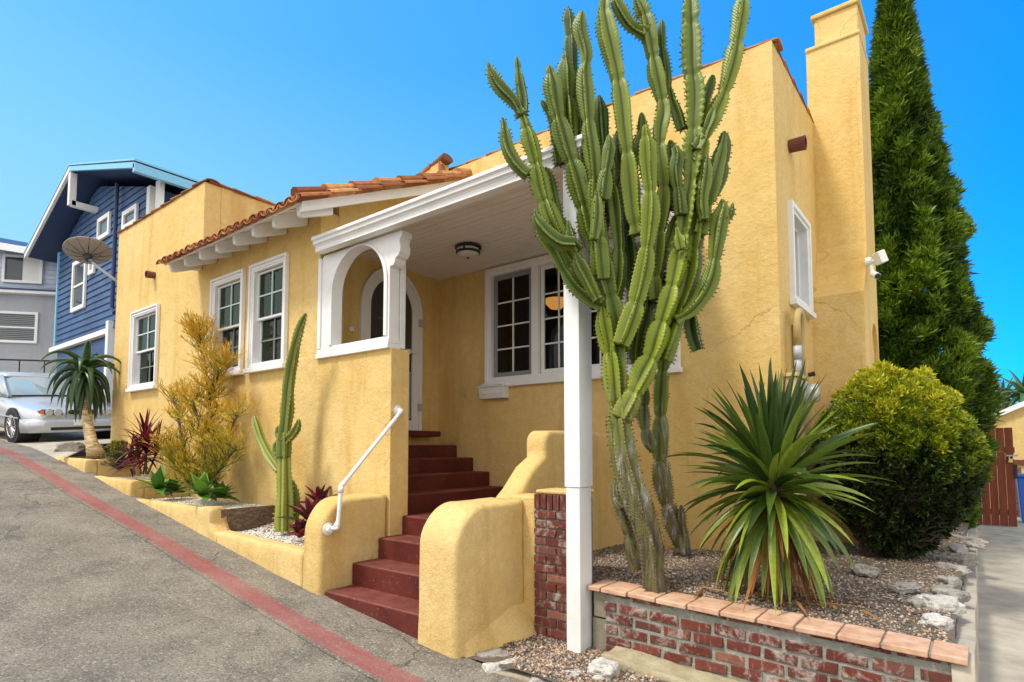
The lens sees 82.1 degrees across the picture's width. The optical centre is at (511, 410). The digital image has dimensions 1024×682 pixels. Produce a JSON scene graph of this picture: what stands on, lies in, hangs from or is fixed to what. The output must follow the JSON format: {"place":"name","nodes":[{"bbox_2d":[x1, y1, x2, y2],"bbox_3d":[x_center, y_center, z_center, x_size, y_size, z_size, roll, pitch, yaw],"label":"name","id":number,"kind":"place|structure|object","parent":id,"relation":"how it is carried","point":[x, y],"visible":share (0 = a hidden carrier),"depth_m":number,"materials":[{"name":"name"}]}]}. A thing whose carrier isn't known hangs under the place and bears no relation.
{"place":"outdoors","nodes":[
{"label":"outdoors","id":0,"kind":"place"},
{"bbox_2d":[0,427,110,459],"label":"parking pad","id":1,"kind":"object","parent":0,"point":[46,443],"visible":0.16,"depth_m":11.88,"materials":[{"name":"concrete"}]},
{"bbox_2d":[0,238,56,372],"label":"grey house","id":2,"kind":"structure","parent":1,"relation":"on","point":[27,298],"depth_m":21.42,"materials":[{"name":"paint"}]},
{"bbox_2d":[0,311,38,343],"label":"window","id":3,"kind":"structure","parent":2,"relation":"in","point":[15,326],"depth_m":21.34,"materials":[{"name":"white plastic"}]},
{"bbox_2d":[1,254,44,284],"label":"window","id":4,"kind":"structure","parent":2,"relation":"in","point":[15,269],"depth_m":21.47,"materials":[{"name":"white plastic"}]},
{"bbox_2d":[0,359,50,372],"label":"handrail pipes","id":5,"kind":"object","parent":2,"relation":"attached to","point":[19,360],"visible":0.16,"depth_m":20.23,"materials":[{"name":"black metal"}]},
{"bbox_2d":[0,372,111,442],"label":"parked car","id":6,"kind":"object","parent":1,"relation":"on","point":[30,411],"visible":0.77,"depth_m":12.02,"materials":[{"name":"silver metal"}]},
{"bbox_2d":[53,442,85,451],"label":"rubble rock","id":7,"kind":"object","parent":1,"relation":"on","point":[70,447],"visible":0.98,"depth_m":9.10,"materials":[{"name":"grey stone"}]},
{"bbox_2d":[23,158,199,457],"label":"blue house","id":8,"kind":"structure","parent":1,"relation":"on","point":[105,201],"depth_m":17.83,"materials":[{"name":"blue wood"}]},
{"bbox_2d":[70,261,87,312],"bbox_3d":[-13.825,-4.027,18.760,1.300,1.650,0.070,-3,-4,38],"label":"window","id":9,"kind":"structure","parent":8,"relation":"in","point":[79,270],"depth_m":18.81,"materials":[{"name":"white paint"}]},
{"bbox_2d":[57,339,104,455],"bbox_3d":[-13.510,-0.294,18.364,4.900,3.450,0.040,-3,-4,38],"label":"garage door","id":10,"kind":"structure","parent":8,"relation":"in","point":[98,347],"depth_m":17.84,"materials":[{"name":"blue"}]},
{"bbox_2d":[87,237,95,275],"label":"window","id":11,"kind":"structure","parent":8,"relation":"in","point":[91,268],"depth_m":18.04,"materials":[{"name":"white paint"}]},
{"bbox_2d":[96,211,111,239],"bbox_3d":[-12.204,-5.498,17.569,1.030,0.700,0.070,-3,-4,38],"label":"window","id":12,"kind":"structure","parent":8,"relation":"in","point":[103,230],"depth_m":17.55,"materials":[{"name":"white paint"}]},
{"bbox_2d":[121,203,138,228],"bbox_3d":[-10.587,-5.357,16.281,1.050,0.540,0.070,-3,-4,38],"label":"window","id":13,"kind":"structure","parent":8,"relation":"in","point":[130,215],"depth_m":16.27,"materials":[{"name":"white paint"}]},
{"bbox_2d":[0,440,521,681],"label":"street","id":14,"kind":"structure","parent":0,"point":[88,594],"depth_m":4.24,"materials":[{"name":"grey asphalt"}]},
{"bbox_2d":[55,456,303,586],"bbox_3d":[-4.362,1.261,7.516,7.105,1.300,0.726,-3,-4,38],"label":"terraced planter","id":15,"kind":"object","parent":14,"relation":"on","point":[284,560],"visible":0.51,"depth_m":6.16,"materials":[{"name":"yellow paint"}]},
{"bbox_2d":[105,458,304,546],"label":"white gravel","id":16,"kind":"structure","parent":15,"relation":"in","point":[290,539],"depth_m":6.66,"materials":[{"name":"white gravel"}]},
{"bbox_2d":[98,439,137,469],"bbox_3d":[-5.827,0.648,8.719,0.813,0.456,0.523,-3,-4,38],"label":"succulent bush","id":17,"kind":"object","parent":16,"relation":"on","point":[114,449],"visible":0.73,"depth_m":8.63,"materials":[{"name":"green plant"}]},
{"bbox_2d":[251,313,307,532],"bbox_3d":[-2.440,0.136,6.223,1.003,2.222,0.327,-3,-4,38],"label":"column cactus","id":18,"kind":"object","parent":16,"relation":"on","point":[277,457],"depth_m":6.03,"materials":[{"name":"green plant"}]},
{"bbox_2d":[287,518,305,537],"bbox_3d":[-2.026,1.097,5.558,0.322,0.194,0.282,-3,-4,38],"label":"bromeliad","id":19,"kind":"object","parent":16,"relation":"on","point":[299,530],"visible":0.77,"depth_m":5.51,"materials":[{"name":"red plant"}]},
{"bbox_2d":[276,495,318,528],"bbox_3d":[-1.975,0.958,5.704,0.586,0.292,0.693,2,-4,-35],"label":"bromeliad","id":20,"kind":"object","parent":16,"relation":"on","point":[302,511],"visible":0.44,"depth_m":5.62,"materials":[{"name":"red plant"}]},
{"bbox_2d":[295,483,336,502],"bbox_3d":[-1.952,0.848,5.956,0.488,0.229,0.413,-3,-4,38],"label":"bromeliad","id":21,"kind":"object","parent":16,"relation":"on","point":[321,493],"visible":0.58,"depth_m":5.90,"materials":[{"name":"red plant"}]},
{"bbox_2d":[221,505,274,530],"bbox_3d":[-2.886,1.175,6.423,0.035,0.245,0.600,-3,-4,38],"label":"wood planter board","id":22,"kind":"object","parent":15,"relation":"attached to","point":[244,518],"visible":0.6,"depth_m":6.42,"materials":[{"name":"brown wood"}]},
{"bbox_2d":[0,446,432,681],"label":"painted curb line","id":23,"kind":"object","parent":14,"relation":"on","point":[368,662],"visible":1,"depth_m":4.76,"materials":[{"name":"paint"}]},
{"bbox_2d":[110,0,878,660],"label":"yellow house","id":24,"kind":"structure","parent":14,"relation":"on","point":[398,300],"depth_m":6.21,"materials":[{"name":"paint"}]},
{"bbox_2d":[62,236,116,282],"bbox_3d":[-7.307,-2.528,10.418,0.678,0.909,1.104,-15,-15,76],"label":"satellite dish","id":25,"kind":"object","parent":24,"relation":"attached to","point":[88,250],"visible":1,"depth_m":10.28,"materials":[{"name":"metal"}]},
{"bbox_2d":[125,303,160,392],"bbox_3d":[-5.742,-0.963,9.224,1.090,1.300,0.172,-3,-4,38],"label":"window","id":26,"kind":"structure","parent":24,"relation":"in","point":[144,330],"depth_m":9.34,"materials":[{"name":"white paint"}]},
{"bbox_2d":[208,268,245,379],"bbox_3d":[-3.643,-1.091,7.571,0.900,1.330,0.172,-3,-4,38],"label":"window","id":27,"kind":"structure","parent":24,"relation":"in","point":[227,302],"depth_m":7.60,"materials":[{"name":"white paint"}]},
{"bbox_2d":[243,252,289,373],"bbox_3d":[-2.862,-1.129,6.956,0.870,1.330,0.172,-3,-4,38],"label":"window","id":28,"kind":"structure","parent":24,"relation":"in","point":[268,290],"depth_m":7.04,"materials":[{"name":"white paint"}]},
{"bbox_2d":[323,405,403,534],"bbox_3d":[-1.268,0.493,5.220,0.130,1.134,0.849,-3,-4,38],"label":"handrail","id":29,"kind":"object","parent":24,"relation":"attached to","point":[329,528],"visible":1,"depth_m":4.99,"materials":[{"name":"white metal"}]},
{"bbox_2d":[359,268,422,430],"bbox_3d":[-1.469,-0.775,7.286,0.098,2.025,0.980,-3,-4,38],"label":"door","id":30,"kind":"structure","parent":24,"relation":"in","point":[371,301],"depth_m":7.53,"materials":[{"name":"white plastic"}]},
{"bbox_2d":[455,242,480,258],"bbox_3d":[-0.495,-1.787,6.629,0.300,0.155,0.300,-3,-4,38],"label":"porch light","id":31,"kind":"object","parent":24,"relation":"attached to","point":[467,250],"visible":1,"depth_m":6.54,"materials":[{"name":"black metal"}]},
{"bbox_2d":[476,383,508,399],"bbox_3d":[-0.234,-0.253,7.254,0.440,0.198,0.145,-3,-4,38],"label":"letterbox","id":32,"kind":"object","parent":24,"relation":"attached to","point":[499,391],"visible":0.85,"depth_m":7.19,"materials":[{"name":"white plastic"}]},
{"bbox_2d":[482,236,682,387],"bbox_3d":[0.683,-1.085,6.682,2.590,1.510,0.150,-3,-4,38],"label":"window","id":33,"kind":"structure","parent":24,"relation":"in","point":[524,300],"depth_m":7.06,"materials":[{"name":"white paint"}]},
{"bbox_2d":[783,308,820,527],"bbox_3d":[2.696,0.186,5.402,0.234,2.294,0.544,-3,-4,38],"label":"electric meter","id":34,"kind":"object","parent":24,"relation":"attached to","point":[799,325],"visible":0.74,"depth_m":5.36,"materials":[{"name":"grey metal"}]},
{"bbox_2d":[787,199,816,319],"bbox_3d":[2.879,-1.502,5.985,0.210,1.025,0.860,-3,-4,38],"label":"window","id":35,"kind":"structure","parent":24,"relation":"in","point":[799,228],"depth_m":6.19,"materials":[{"name":"white paint"}]},
{"bbox_2d":[865,249,888,278],"bbox_3d":[3.851,-1.530,6.228,0.141,0.302,0.241,1,-4,-16],"label":"security light","id":36,"kind":"object","parent":24,"relation":"attached to","point":[880,257],"visible":1,"depth_m":6.17,"materials":[{"name":"white plastic"}]},
{"bbox_2d":[475,660,551,681],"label":"bed edging","id":37,"kind":"object","parent":14,"relation":"on","point":[522,676],"visible":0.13,"depth_m":3.70,"materials":[{"name":"white stone"}]},
{"bbox_2d":[476,648,508,660],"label":"edging rock","id":38,"kind":"object","parent":37,"relation":"on","point":[494,652],"visible":0.49,"depth_m":3.97,"materials":[{"name":"grey stone"}]},
{"bbox_2d":[481,657,522,672],"bbox_3d":[-0.044,1.666,3.829,0.298,0.068,0.130,2,-4,-25],"label":"edging rock","id":39,"kind":"object","parent":37,"relation":"on","point":[489,667],"visible":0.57,"depth_m":3.78,"materials":[{"name":"white stone"}]},
{"bbox_2d":[529,674,547,681],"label":"edging rock","id":40,"kind":"object","parent":37,"relation":"on","point":[534,678],"visible":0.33,"depth_m":3.59,"materials":[{"name":"white stone"}]},
{"bbox_2d":[256,529,300,543],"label":"planter soil","id":41,"kind":"structure","parent":0,"point":[277,533],"depth_m":6.24,"materials":[{"name":"white gravel"}]},
{"bbox_2d":[0,0,1023,403],"label":"sky","id":42,"kind":"structure","parent":0,"point":[265,99],"materials":[{"name":"blue"}]},
{"bbox_2d":[468,636,666,681],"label":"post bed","id":43,"kind":"object","parent":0,"point":[495,659],"visible":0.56,"depth_m":3.86,"materials":[{"name":"soil"}]},
{"bbox_2d":[534,488,593,642],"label":"brick column","id":44,"kind":"structure","parent":43,"relation":"on","point":[550,595],"depth_m":4.34,"materials":[{"name":"red brick"}]},
{"bbox_2d":[560,669,582,677],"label":"edging rock","id":45,"kind":"object","parent":43,"relation":"on","point":[575,671],"visible":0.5,"depth_m":3.64,"materials":[{"name":"white stone"}]},
{"bbox_2d":[503,633,659,681],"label":"mixed gravel","id":46,"kind":"structure","parent":43,"relation":"on","point":[534,660],"depth_m":3.86,"materials":[{"name":"brown gravel"}]},
{"bbox_2d":[587,657,619,680],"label":"edging rock","id":47,"kind":"object","parent":46,"relation":"on","point":[604,668],"visible":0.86,"depth_m":3.59,"materials":[{"name":"white stone"}]},
{"bbox_2d":[977,492,1023,681],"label":"driveway","id":48,"kind":"structure","parent":0,"point":[1001,603],"depth_m":5.28,"materials":[{"name":"concrete"}]},
{"bbox_2d":[588,579,968,681],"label":"brick garden wall","id":49,"kind":"structure","parent":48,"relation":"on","point":[670,636],"depth_m":3.45,"materials":[{"name":"brick"}]},
{"bbox_2d":[592,522,968,642],"bbox_3d":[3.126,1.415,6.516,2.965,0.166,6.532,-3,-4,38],"label":"mixed gravel","id":50,"kind":"structure","parent":49,"relation":"in","point":[768,602],"depth_m":4.19,"materials":[{"name":"gravel"}]},
{"bbox_2d":[485,0,751,593],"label":"candelabra cactus","id":51,"kind":"object","parent":50,"relation":"on","point":[603,181],"visible":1,"depth_m":4.07,"materials":[{"name":"green plant"}]},
{"bbox_2d":[636,361,692,556],"bbox_3d":[1.408,0.302,5.115,0.479,2.085,0.631,0,-4,-8],"label":"slim wall cactus","id":52,"kind":"object","parent":50,"relation":"on","point":[655,441],"visible":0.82,"depth_m":5.13,"materials":[{"name":"green plant"}]},
{"bbox_2d":[657,359,894,621],"bbox_3d":[1.667,0.535,3.897,1.473,1.792,1.393,-2,-4,27],"label":"yucca","id":53,"kind":"object","parent":50,"relation":"on","point":[771,512],"visible":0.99,"depth_m":3.70,"materials":[{"name":"green plant"}]},
{"bbox_2d":[850,564,879,577],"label":"garden rock","id":54,"kind":"object","parent":50,"relation":"on","point":[867,571],"visible":0.98,"depth_m":4.53,"materials":[{"name":"grey stone"}]},
{"bbox_2d":[811,359,994,559],"bbox_3d":[3.475,0.448,5.335,1.419,1.855,1.401,-3,-4,38],"label":"golden bush","id":55,"kind":"object","parent":50,"relation":"on","point":[928,443],"visible":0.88,"depth_m":4.94,"materials":[{"name":"green plant"}]},
{"bbox_2d":[888,581,922,594],"bbox_3d":[2.703,1.214,4.039,0.228,0.061,0.119,2,-4,-25],"label":"garden rock","id":56,"kind":"object","parent":50,"relation":"on","point":[901,588],"visible":1,"depth_m":4.00,"materials":[{"name":"grey stone"}]},
{"bbox_2d":[903,597,925,607],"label":"garden rock","id":57,"kind":"object","parent":50,"relation":"on","point":[915,602],"visible":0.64,"depth_m":3.60,"materials":[{"name":"grey stone"}]},
{"bbox_2d":[918,612,954,630],"bbox_3d":[2.377,1.182,3.285,0.166,0.076,0.140,2,-4,-25],"label":"garden rock","id":58,"kind":"object","parent":50,"relation":"on","point":[936,620],"visible":0.84,"depth_m":3.24,"materials":[{"name":"white stone"}]},
{"bbox_2d":[866,0,1009,529],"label":"italian cypress","id":59,"kind":"object","parent":50,"relation":"on","point":[924,230],"visible":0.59,"depth_m":8.86,"materials":[{"name":"green plant"}]},
{"bbox_2d":[911,593,966,617],"bbox_3d":[2.619,1.190,3.601,0.210,0.106,0.297,0,-4,2],"label":"garden rock","id":60,"kind":"object","parent":50,"relation":"on","point":[946,603],"visible":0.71,"depth_m":3.52,"materials":[{"name":"grey stone"}]},
{"bbox_2d":[925,585,970,603],"bbox_3d":[2.919,1.231,3.936,0.248,0.091,0.140,-2,-4,29],"label":"garden rock","id":61,"kind":"object","parent":50,"relation":"on","point":[963,596],"visible":0.62,"depth_m":3.89,"materials":[{"name":"grey stone"}]},
{"bbox_2d":[937,575,961,587],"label":"garden rock","id":62,"kind":"object","parent":50,"relation":"on","point":[949,581],"visible":0.57,"depth_m":4.24,"materials":[{"name":"grey stone"}]},
{"bbox_2d":[922,552,979,567],"bbox_3d":[3.915,1.321,5.237,0.441,0.106,0.140,-1,-4,20],"label":"garden rock","id":63,"kind":"object","parent":50,"relation":"on","point":[969,560],"visible":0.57,"depth_m":5.17,"materials":[{"name":"grey stone"}]},
{"bbox_2d":[934,562,972,580],"bbox_3d":[3.526,1.290,4.738,0.140,0.106,0.346,0,-4,-7],"label":"garden rock","id":64,"kind":"object","parent":50,"relation":"on","point":[966,571],"visible":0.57,"depth_m":4.65,"materials":[{"name":"grey stone"}]},
{"bbox_2d":[944,543,968,553],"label":"garden rock","id":65,"kind":"object","parent":50,"relation":"on","point":[957,548],"visible":0.61,"depth_m":5.71,"materials":[{"name":"grey stone"}]},
{"bbox_2d":[938,534,988,549],"bbox_3d":[4.865,1.413,6.405,0.140,0.106,0.640,1,-4,-16],"label":"garden rock","id":66,"kind":"object","parent":50,"relation":"on","point":[974,542],"visible":0.52,"depth_m":6.24,"materials":[{"name":"beige stone"}]},
{"bbox_2d":[952,523,978,681],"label":"garden curb","id":67,"kind":"structure","parent":48,"relation":"on","point":[966,632],"depth_m":3.47,"materials":[{"name":"concrete"}]},
{"bbox_2d":[977,427,1017,526],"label":"wooden gate","id":68,"kind":"structure","parent":48,"relation":"on","point":[1008,472],"depth_m":10.40,"materials":[{"name":"red wood"}]},
{"bbox_2d":[992,377,1019,410],"bbox_3d":[13.218,0.710,15.800,1.407,3.350,1.246,2,-4,-29],"label":"tall aloe","id":69,"kind":"object","parent":48,"relation":"on","point":[1008,386],"visible":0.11,"depth_m":15.64,"materials":[{"name":"green plant"}]},
{"bbox_2d":[989,401,1023,508],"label":"yellow outbuilding","id":70,"kind":"structure","parent":48,"relation":"on","point":[1013,417],"depth_m":12.14,"materials":[{"name":"paint"}]},
{"bbox_2d":[995,370,1023,408],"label":"tall aloe","id":71,"kind":"object","parent":48,"relation":"on","point":[1018,393],"visible":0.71,"depth_m":14.37,"materials":[{"name":"green plant"}]},
{"bbox_2d":[1016,473,1023,520],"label":"blue bin","id":72,"kind":"object","parent":48,"relation":"on","point":[1020,485],"visible":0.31,"depth_m":10.86,"materials":[{"name":"plastic"}]},
{"bbox_2d":[1015,467,1020,516],"bbox_3d":[10.192,1.631,11.815,0.100,1.000,0.100,-3,-4,38],"label":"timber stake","id":73,"kind":"object","parent":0,"point":[1019,471],"visible":0.29,"depth_m":11.79,"materials":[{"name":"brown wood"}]},
{"label":"planter soil","id":74,"kind":"structure","parent":0,"visible":0},
{"bbox_2d":[128,462,178,496],"bbox_3d":[-4.393,0.867,7.305,0.562,0.452,0.584,-3,-4,38],"label":"soft agave","id":75,"kind":"object","parent":74,"relation":"on","point":[159,481],"visible":0.97,"depth_m":7.27,"materials":[{"name":"green plant"}]},
{"bbox_2d":[152,474,190,496],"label":"soft agave","id":76,"kind":"object","parent":74,"relation":"on","point":[172,489],"visible":0.68,"depth_m":7.48,"materials":[{"name":"green plant"}]},
{"bbox_2d":[141,307,261,487],"bbox_3d":[-3.702,-0.156,7.024,2.321,2.314,0.963,-3,-4,38],"label":"firestick shrub","id":77,"kind":"object","parent":74,"relation":"on","point":[212,463],"visible":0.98,"depth_m":6.93,"materials":[{"name":"yellow plant"}]},
{"bbox_2d":[176,472,227,501],"bbox_3d":[-3.445,0.834,6.520,0.599,0.419,0.551,-3,-4,38],"label":"soft agave","id":78,"kind":"object","parent":74,"relation":"on","point":[202,484],"visible":1,"depth_m":6.48,"materials":[{"name":"green plant"}]},
{"bbox_2d":[198,481,240,501],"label":"soft agave","id":79,"kind":"object","parent":74,"relation":"on","point":[222,488],"visible":0.75,"depth_m":6.80,"materials":[{"name":"green plant"}]},
{"label":"planter soil","id":80,"kind":"structure","parent":0,"visible":0},
{"bbox_2d":[106,407,175,477],"bbox_3d":[-5.099,0.434,8.149,1.586,0.992,0.976,-3,-4,38],"label":"red cordyline","id":81,"kind":"object","parent":80,"relation":"on","point":[137,443],"visible":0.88,"depth_m":8.07,"materials":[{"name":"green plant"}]},
{"label":"planter soil","id":82,"kind":"structure","parent":0,"visible":0},
{"bbox_2d":[40,340,121,458],"bbox_3d":[-6.967,-0.148,9.569,1.213,1.949,1.094,0,-4,-3],"label":"tree aloe","id":83,"kind":"object","parent":82,"relation":"on","point":[86,389],"visible":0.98,"depth_m":9.46,"materials":[{"name":"green plant"}]}
]}

